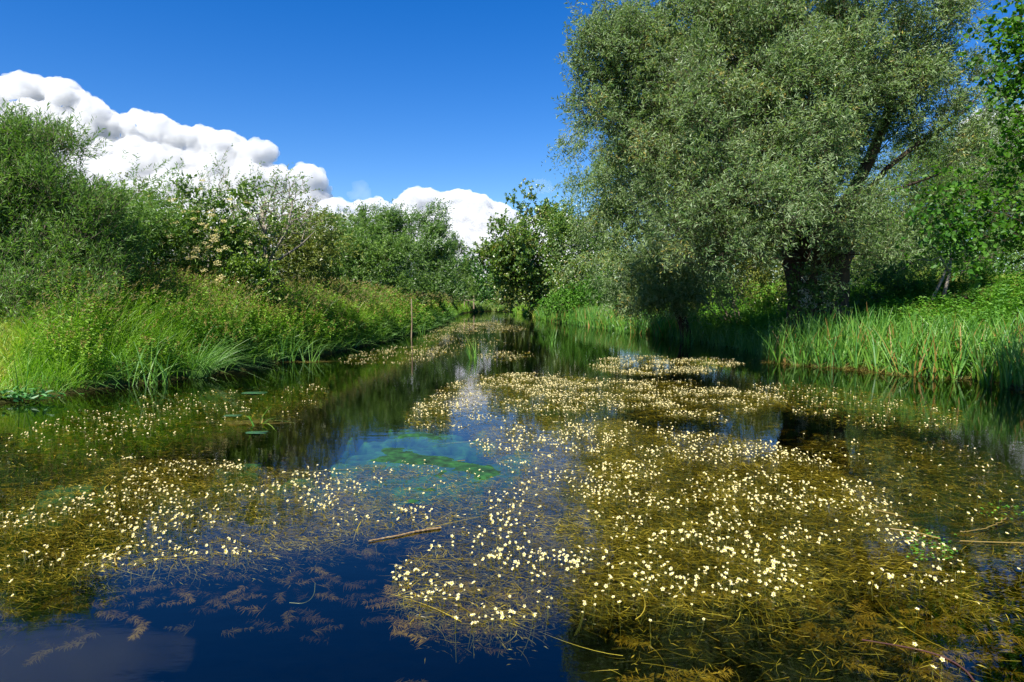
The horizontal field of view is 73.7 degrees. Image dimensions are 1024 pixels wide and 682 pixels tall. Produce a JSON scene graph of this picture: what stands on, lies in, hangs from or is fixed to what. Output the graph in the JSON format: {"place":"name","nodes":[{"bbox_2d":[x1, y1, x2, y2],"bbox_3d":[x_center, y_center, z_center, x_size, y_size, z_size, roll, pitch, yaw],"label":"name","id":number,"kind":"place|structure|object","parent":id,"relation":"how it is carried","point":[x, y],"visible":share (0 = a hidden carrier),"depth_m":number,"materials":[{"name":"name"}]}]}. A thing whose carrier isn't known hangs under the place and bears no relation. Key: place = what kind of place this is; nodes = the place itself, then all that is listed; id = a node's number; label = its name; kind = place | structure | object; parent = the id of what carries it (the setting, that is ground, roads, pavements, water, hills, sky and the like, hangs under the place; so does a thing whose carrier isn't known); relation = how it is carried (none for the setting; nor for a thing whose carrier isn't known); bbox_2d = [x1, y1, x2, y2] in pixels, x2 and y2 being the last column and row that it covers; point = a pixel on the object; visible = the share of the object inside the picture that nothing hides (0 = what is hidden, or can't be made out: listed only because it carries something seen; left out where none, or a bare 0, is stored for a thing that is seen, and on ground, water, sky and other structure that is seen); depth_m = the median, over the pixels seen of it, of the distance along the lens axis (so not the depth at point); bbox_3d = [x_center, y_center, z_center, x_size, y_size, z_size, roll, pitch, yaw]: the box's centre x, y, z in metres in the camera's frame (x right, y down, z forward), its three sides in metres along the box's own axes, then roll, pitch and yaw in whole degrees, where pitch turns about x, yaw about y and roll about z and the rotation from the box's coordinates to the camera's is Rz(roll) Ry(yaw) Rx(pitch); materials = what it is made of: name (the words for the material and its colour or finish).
{"place":"outdoors","nodes":[
{"label":"outdoors","id":0,"kind":"place"},
{"bbox_2d":[0,279,1023,681],"bbox_3d":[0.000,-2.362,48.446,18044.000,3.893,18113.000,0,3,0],"label":"ground","id":1,"kind":"structure","parent":0,"point":[204,649],"depth_m":6.37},
{"bbox_2d":[10,349,36,393],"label":"iris clump","id":2,"kind":"object","parent":1,"relation":"on","point":[25,389],"visible":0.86,"depth_m":10.92,"materials":[{"name":"green plant"}]},
{"bbox_2d":[0,386,83,401],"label":"leafy plant","id":3,"kind":"object","parent":1,"relation":"on","point":[32,395],"visible":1,"depth_m":10.67,"materials":[{"name":"green plant"}]},
{"bbox_2d":[0,97,161,331],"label":"osier bush","id":4,"kind":"object","parent":1,"relation":"on","point":[37,187],"visible":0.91,"depth_m":14.37,"materials":[{"name":"green plant"}]},
{"bbox_2d":[23,150,237,295],"bbox_3d":[-10.294,-2.544,17.867,5.030,4.889,4.534,0,3,0],"label":"willow bush","id":5,"kind":"object","parent":1,"relation":"on","point":[156,229],"visible":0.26,"depth_m":18.11,"materials":[{"name":"green plant"}]},
{"bbox_2d":[153,144,269,262],"bbox_3d":[-9.926,-3.527,22.324,3.796,5.660,2.372,0,3,0],"label":"sapling thicket","id":6,"kind":"object","parent":1,"relation":"on","point":[221,188],"visible":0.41,"depth_m":22.19,"materials":[{"name":"green plant"}]},
{"bbox_2d":[135,172,289,313],"bbox_3d":[-8.463,-2.468,19.395,4.322,4.353,3.473,0,3,0],"label":"elder bush","id":7,"kind":"object","parent":1,"relation":"on","point":[242,259],"visible":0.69,"depth_m":18.98,"materials":[{"name":"green plant"}]},
{"bbox_2d":[108,172,318,291],"bbox_3d":[-11.960,-3.287,24.836,9.705,5.563,3.883,0,3,0],"label":"scrub bush","id":8,"kind":"object","parent":1,"relation":"on","point":[284,268],"visible":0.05,"depth_m":24.39,"materials":[{"name":"green plant"}]},
{"bbox_2d":[0,308,459,399],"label":"fringe grass","id":9,"kind":"structure","parent":1,"relation":"on","point":[441,318],"depth_m":17.80,"materials":[{"name":"green plant"}]},
{"bbox_2d":[16,259,451,331],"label":"seed heads","id":10,"kind":"object","parent":1,"relation":"on","point":[300,287],"visible":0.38,"depth_m":17.61,"materials":[{"name":"green plant"}]},
{"bbox_2d":[15,265,463,382],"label":"nettles","id":11,"kind":"object","parent":1,"relation":"on","point":[269,320],"visible":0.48,"depth_m":16.34,"materials":[{"name":"green plant"}]},
{"bbox_2d":[27,261,461,359],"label":"nettle tops","id":12,"kind":"object","parent":1,"relation":"on","point":[248,305],"visible":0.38,"depth_m":17.47,"materials":[{"name":"green plant"}]},
{"bbox_2d":[0,263,490,398],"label":"tall grass","id":13,"kind":"structure","parent":1,"relation":"on","point":[41,365],"depth_m":13.87,"materials":[{"name":"green plant"}]},
{"bbox_2d":[225,162,331,278],"bbox_3d":[-7.160,-2.784,20.609,2.972,5.273,2.225,1,4,19],"label":"bare branched bush","id":14,"kind":"object","parent":1,"relation":"on","point":[262,215],"visible":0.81,"depth_m":20.47,"materials":[{"name":"green plant"}]},
{"bbox_2d":[264,327,299,361],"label":"iris clump","id":15,"kind":"object","parent":1,"relation":"on","point":[283,352],"visible":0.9,"depth_m":17.53,"materials":[{"name":"green plant"}]},
{"bbox_2d":[221,188,370,300],"bbox_3d":[-8.406,-3.345,25.823,6.125,5.128,3.879,0,3,0],"label":"olive bush","id":16,"kind":"object","parent":1,"relation":"on","point":[310,258],"visible":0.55,"depth_m":25.58,"materials":[{"name":"green plant"}]},
{"bbox_2d":[299,338,320,362],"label":"iris clump","id":17,"kind":"object","parent":1,"relation":"on","point":[303,360],"visible":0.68,"depth_m":17.56,"materials":[{"name":"green plant"}]},
{"bbox_2d":[282,204,366,277],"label":"grey willow tree","id":18,"kind":"object","parent":1,"relation":"on","point":[337,220],"visible":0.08,"depth_m":45.06,"materials":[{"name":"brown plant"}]},
{"bbox_2d":[285,208,443,312],"bbox_3d":[-8.520,-4.316,39.615,9.577,6.676,5.413,0,3,0],"label":"grey willow bush","id":19,"kind":"object","parent":1,"relation":"on","point":[390,251],"visible":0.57,"depth_m":38.72,"materials":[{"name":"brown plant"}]},
{"bbox_2d":[345,199,408,276],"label":"windblown willow","id":20,"kind":"object","parent":1,"relation":"on","point":[362,218],"visible":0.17,"depth_m":49.04,"materials":[{"name":"green plant"}]},
{"bbox_2d":[371,199,438,277],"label":"windblown willow","id":21,"kind":"object","parent":1,"relation":"on","point":[397,214],"visible":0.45,"depth_m":48.57,"materials":[{"name":"green plant"}]},
{"bbox_2d":[394,197,472,306],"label":"windblown willow","id":22,"kind":"object","parent":1,"relation":"on","point":[435,230],"visible":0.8,"depth_m":47.26,"materials":[{"name":"green plant"}]},
{"bbox_2d":[435,228,481,306],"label":"windblown willow","id":23,"kind":"object","parent":1,"relation":"on","point":[470,280],"visible":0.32,"depth_m":65.77,"materials":[{"name":"green plant"}]},
{"bbox_2d":[443,240,496,308],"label":"round tree","id":24,"kind":"object","parent":1,"relation":"on","point":[474,272],"visible":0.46,"depth_m":86.89,"materials":[{"name":"green plant"}]},
{"bbox_2d":[468,260,496,302],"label":"round tree","id":25,"kind":"object","parent":1,"relation":"on","point":[488,301],"visible":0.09,"depth_m":101.36,"materials":[{"name":"green plant"}]},
{"bbox_2d":[465,291,551,310],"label":"meadow","id":26,"kind":"structure","parent":1,"relation":"on","point":[488,304],"depth_m":93.50,"materials":[{"name":"green plant"}]},
{"bbox_2d":[481,265,537,307],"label":"round tree","id":27,"kind":"object","parent":1,"relation":"on","point":[492,304],"visible":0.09,"depth_m":97.41,"materials":[{"name":"green plant"}]},
{"bbox_2d":[495,281,527,307],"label":"sallow bush","id":28,"kind":"object","parent":1,"relation":"on","point":[497,293],"visible":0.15,"depth_m":84.89,"materials":[{"name":"green plant"}]},
{"bbox_2d":[461,178,572,315],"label":"alder tree","id":29,"kind":"object","parent":1,"relation":"on","point":[513,259],"visible":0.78,"depth_m":64.40,"materials":[{"name":"green plant"}]},
{"bbox_2d":[279,273,775,300],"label":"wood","id":30,"kind":"object","parent":1,"relation":"on","point":[445,291],"depth_m":122.99,"materials":[{"name":"green plant"}]},
{"bbox_2d":[531,269,618,322],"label":"hawthorn bush","id":31,"kind":"object","parent":1,"relation":"on","point":[567,301],"visible":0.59,"depth_m":46.81,"materials":[{"name":"green plant"}]},
{"bbox_2d":[528,195,626,305],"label":"broadleaf tree","id":32,"kind":"object","parent":1,"relation":"on","point":[556,230],"visible":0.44,"depth_m":51.06,"materials":[{"name":"green plant"}]},
{"bbox_2d":[534,301,701,336],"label":"reed tuft","id":33,"kind":"object","parent":1,"relation":"on","point":[657,327],"visible":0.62,"depth_m":37.08,"materials":[{"name":"green plant"}]},
{"bbox_2d":[541,94,749,339],"bbox_3d":[5.054,-4.782,25.495,7.913,10.176,6.336,0,3,0],"label":"leaning willow","id":34,"kind":"object","parent":1,"relation":"on","point":[647,289],"visible":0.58,"depth_m":24.92,"materials":[{"name":"green plant"}]},
{"bbox_2d":[594,225,784,297],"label":"thicket bush","id":35,"kind":"object","parent":1,"relation":"on","point":[709,278],"visible":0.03,"depth_m":42.87,"materials":[{"name":"green plant"}]},
{"bbox_2d":[667,319,805,357],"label":"shade reeds","id":36,"kind":"object","parent":1,"relation":"on","point":[741,342],"visible":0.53,"depth_m":23.21,"materials":[{"name":"green plant"}]},
{"bbox_2d":[695,239,787,321],"bbox_3d":[9.683,-2.919,28.546,6.330,5.220,4.690,-2,4,-29],"label":"undergrowth bush","id":37,"kind":"object","parent":1,"relation":"on","point":[755,276],"visible":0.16,"depth_m":28.46,"materials":[{"name":"green plant"}]},
{"bbox_2d":[497,267,1023,383],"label":"bank grass","id":38,"kind":"structure","parent":1,"relation":"on","point":[521,312],"depth_m":23.58,"materials":[{"name":"green plant"}]},
{"bbox_2d":[551,0,1023,334],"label":"pollard willow","id":39,"kind":"object","parent":1,"relation":"on","point":[792,100],"visible":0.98,"depth_m":17.36,"materials":[{"name":"green plant"}]},
{"bbox_2d":[769,261,853,334],"bbox_3d":[8.024,-0.961,18.368,2.090,2.412,1.646,0,3,0],"label":"elder sapling","id":40,"kind":"object","parent":1,"relation":"on","point":[794,297],"visible":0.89,"depth_m":18.22,"materials":[{"name":"green plant"}]},
{"bbox_2d":[648,254,1023,376],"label":"bank herbs","id":41,"kind":"object","parent":1,"relation":"on","point":[997,295],"visible":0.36,"depth_m":20.39,"materials":[{"name":"green plant"}]},
{"bbox_2d":[751,302,1023,389],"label":"iris bed","id":42,"kind":"object","parent":1,"relation":"on","point":[818,343],"visible":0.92,"depth_m":14.85,"materials":[{"name":"green plant"}]},
{"bbox_2d":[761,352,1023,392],"bbox_3d":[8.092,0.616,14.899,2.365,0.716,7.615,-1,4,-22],"label":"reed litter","id":43,"kind":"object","parent":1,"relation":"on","point":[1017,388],"visible":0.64,"depth_m":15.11,"materials":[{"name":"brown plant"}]},
{"bbox_2d":[849,243,940,312],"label":"undergrowth bush","id":44,"kind":"object","parent":1,"relation":"on","point":[896,284],"visible":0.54,"depth_m":23.59,"materials":[{"name":"green plant"}]},
{"bbox_2d":[845,125,983,294],"bbox_3d":[15.777,-4.851,27.407,5.311,7.834,6.798,3,4,37],"label":"young willow","id":45,"kind":"object","parent":1,"relation":"on","point":[914,170],"visible":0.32,"depth_m":26.93,"materials":[{"name":"green plant"}]},
{"bbox_2d":[850,203,1023,276],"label":"thicket bush","id":46,"kind":"object","parent":1,"relation":"on","point":[1014,259],"visible":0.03,"depth_m":35.69,"materials":[{"name":"green plant"}]},
{"bbox_2d":[863,198,1022,300],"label":"forked sallow","id":47,"kind":"object","parent":1,"relation":"on","point":[947,269],"visible":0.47,"depth_m":21.89,"materials":[{"name":"green plant"}]},
{"bbox_2d":[891,0,1023,288],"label":"alder","id":48,"kind":"object","parent":1,"relation":"on","point":[1011,33],"visible":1,"depth_m":9.10,"materials":[{"name":"green plant"}]},
{"bbox_2d":[908,99,1023,276],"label":"young willow","id":49,"kind":"object","parent":1,"relation":"on","point":[982,184],"visible":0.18,"depth_m":28.03,"materials":[{"name":"green plant"}]},
{"bbox_2d":[0,311,1023,618],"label":"water","id":50,"kind":"structure","parent":0,"point":[567,355],"depth_m":12.90,"materials":[{"name":"blue liquid"}]},
{"bbox_2d":[0,484,130,573],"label":"algae blanket","id":51,"kind":"object","parent":50,"relation":"in","point":[63,492],"visible":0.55,"depth_m":5.47,"materials":[{"name":"green plant"}]},
{"bbox_2d":[114,547,126,565],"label":"bent stem","id":52,"kind":"object","parent":50,"relation":"on","point":[116,555],"visible":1,"depth_m":4.22,"materials":[{"name":"plant"}]},
{"bbox_2d":[93,328,183,385],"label":"iris clump","id":53,"kind":"object","parent":50,"relation":"on","point":[155,372],"visible":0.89,"depth_m":12.88,"materials":[{"name":"green plant"}]},
{"bbox_2d":[130,543,194,566],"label":"long leaf","id":54,"kind":"object","parent":50,"relation":"on","point":[160,555],"visible":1,"depth_m":4.24,"materials":[{"name":"plant"}]},
{"bbox_2d":[174,326,279,377],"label":"sedge tuft","id":55,"kind":"object","parent":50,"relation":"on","point":[205,369],"visible":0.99,"depth_m":13.97,"materials":[{"name":"green plant"}]},
{"bbox_2d":[198,464,267,522],"bbox_3d":[-2.525,1.427,6.462,0.738,0.410,0.570,0,3,0],"label":"algae blanket","id":56,"kind":"object","parent":50,"relation":"in","point":[250,467],"visible":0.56,"depth_m":6.30,"materials":[{"name":"green plant"}]},
{"bbox_2d":[190,406,290,430],"bbox_3d":[-3.425,0.986,8.940,1.380,0.198,0.818,1,4,17],"label":"dead iris raft","id":57,"kind":"object","parent":50,"relation":"on","point":[251,420],"visible":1,"depth_m":8.81,"materials":[{"name":"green plant"}]},
{"bbox_2d":[242,392,264,393],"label":"floating leaf","id":58,"kind":"object","parent":50,"relation":"on","point":[253,393],"visible":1,"depth_m":11.63,"materials":[{"name":"green plant"}]},
{"bbox_2d":[246,431,267,433],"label":"floating leaf","id":59,"kind":"object","parent":50,"relation":"on","point":[254,432],"visible":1,"depth_m":8.20,"materials":[{"name":"green plant"}]},
{"bbox_2d":[255,478,335,534],"bbox_3d":[-1.905,1.444,6.114,0.705,0.417,0.566,0,3,0],"label":"algae blanket","id":60,"kind":"object","parent":50,"relation":"in","point":[303,480],"visible":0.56,"depth_m":5.93,"materials":[{"name":"green plant"}]},
{"bbox_2d":[279,467,375,473],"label":"grass stem","id":61,"kind":"object","parent":50,"relation":"on","point":[327,470],"visible":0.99,"depth_m":6.39,"materials":[{"name":"plant"}]},
{"bbox_2d":[336,434,452,463],"bbox_3d":[-1.264,1.330,7.988,1.438,0.418,1.234,0,3,0],"label":"algae blanket","id":62,"kind":"object","parent":50,"relation":"in","point":[350,451],"visible":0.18,"depth_m":7.73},
{"bbox_2d":[368,526,440,540],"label":"lichen branch","id":63,"kind":"object","parent":50,"relation":"on","point":[428,529],"visible":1,"depth_m":4.66,"materials":[{"name":"brown wood"}]},
{"bbox_2d":[411,299,412,337],"bbox_3d":[-4.254,-0.661,28.859,0.106,2.231,0.058,0,3,0],"label":"wooden stake","id":64,"kind":"object","parent":50,"relation":"in","point":[411,318],"visible":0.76,"depth_m":28.83,"materials":[{"name":"brown wood"}]},
{"bbox_2d":[327,429,540,551],"bbox_3d":[-0.741,1.381,7.013,2.009,0.435,3.248,0,3,0],"label":"algae blanket","id":65,"kind":"object","parent":50,"relation":"in","point":[448,454],"visible":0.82,"depth_m":6.35,"materials":[{"name":"green plant"}]},
{"bbox_2d":[454,616,457,650],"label":"water flower","id":66,"kind":"object","parent":50,"relation":"in","point":[455,617],"visible":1,"depth_m":3.36,"materials":[{"name":"white plant"}]},
{"bbox_2d":[464,338,484,359],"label":"water iris","id":67,"kind":"object","parent":50,"relation":"in","point":[470,356],"visible":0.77,"depth_m":18.35,"materials":[{"name":"green plant"}]},
{"bbox_2d":[498,615,503,655],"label":"water flower","id":68,"kind":"object","parent":50,"relation":"in","point":[501,616],"visible":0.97,"depth_m":3.42,"materials":[{"name":"white plant"}]},
{"bbox_2d":[0,373,1020,681],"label":"loose stems","id":69,"kind":"object","parent":50,"relation":"on","point":[570,535],"visible":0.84,"depth_m":4.86,"materials":[{"name":"brown plant"}]},
{"bbox_2d":[0,319,1023,681],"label":"water weed","id":70,"kind":"object","parent":50,"relation":"in","point":[574,531],"visible":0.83,"depth_m":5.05,"materials":[{"name":"green plant"}]},
{"bbox_2d":[521,612,535,655],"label":"water flower","id":71,"kind":"object","parent":50,"relation":"in","point":[533,614],"visible":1,"depth_m":3.41,"materials":[{"name":"white plant"}]},
{"bbox_2d":[604,584,607,621],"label":"water flower","id":72,"kind":"object","parent":50,"relation":"in","point":[605,585],"visible":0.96,"depth_m":3.77,"materials":[{"name":"white plant"}]},
{"bbox_2d":[669,595,676,636],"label":"water flower","id":73,"kind":"object","parent":50,"relation":"in","point":[674,613],"visible":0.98,"depth_m":3.58,"materials":[{"name":"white plant"}]},
{"bbox_2d":[755,592,758,632],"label":"water flower","id":74,"kind":"object","parent":50,"relation":"in","point":[756,607],"visible":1,"depth_m":3.67,"materials":[{"name":"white plant"}]},
{"bbox_2d":[890,528,940,538],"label":"reed stalk","id":75,"kind":"object","parent":50,"relation":"on","point":[916,532],"visible":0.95,"depth_m":4.67,"materials":[{"name":"plant"}]},
{"bbox_2d":[862,639,975,681],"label":"purple stem","id":76,"kind":"object","parent":50,"relation":"on","point":[966,671],"visible":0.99,"depth_m":3.10,"materials":[{"name":"plant"}]},
{"bbox_2d":[939,657,944,681],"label":"water flower","id":77,"kind":"object","parent":50,"relation":"in","point":[942,659],"visible":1,"depth_m":2.99,"materials":[{"name":"white plant"}]},
{"bbox_2d":[900,499,1023,559],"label":"pondweed leaves","id":78,"kind":"object","parent":50,"relation":"on","point":[944,538],"visible":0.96,"depth_m":4.44,"materials":[{"name":"green plant"}]},
{"bbox_2d":[960,518,1006,531],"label":"forked twig","id":79,"kind":"object","parent":50,"relation":"on","point":[986,527],"visible":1,"depth_m":4.77,"materials":[{"name":"wood"}]},
{"bbox_2d":[960,540,1023,543],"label":"reed stalk","id":80,"kind":"object","parent":50,"relation":"on","point":[991,541],"visible":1,"depth_m":4.49,"materials":[{"name":"plant"}]},
{"bbox_2d":[0,0,1023,298],"label":"sky","id":81,"kind":"structure","parent":0,"point":[414,102],"materials":[{"name":"blue"}]}
]}

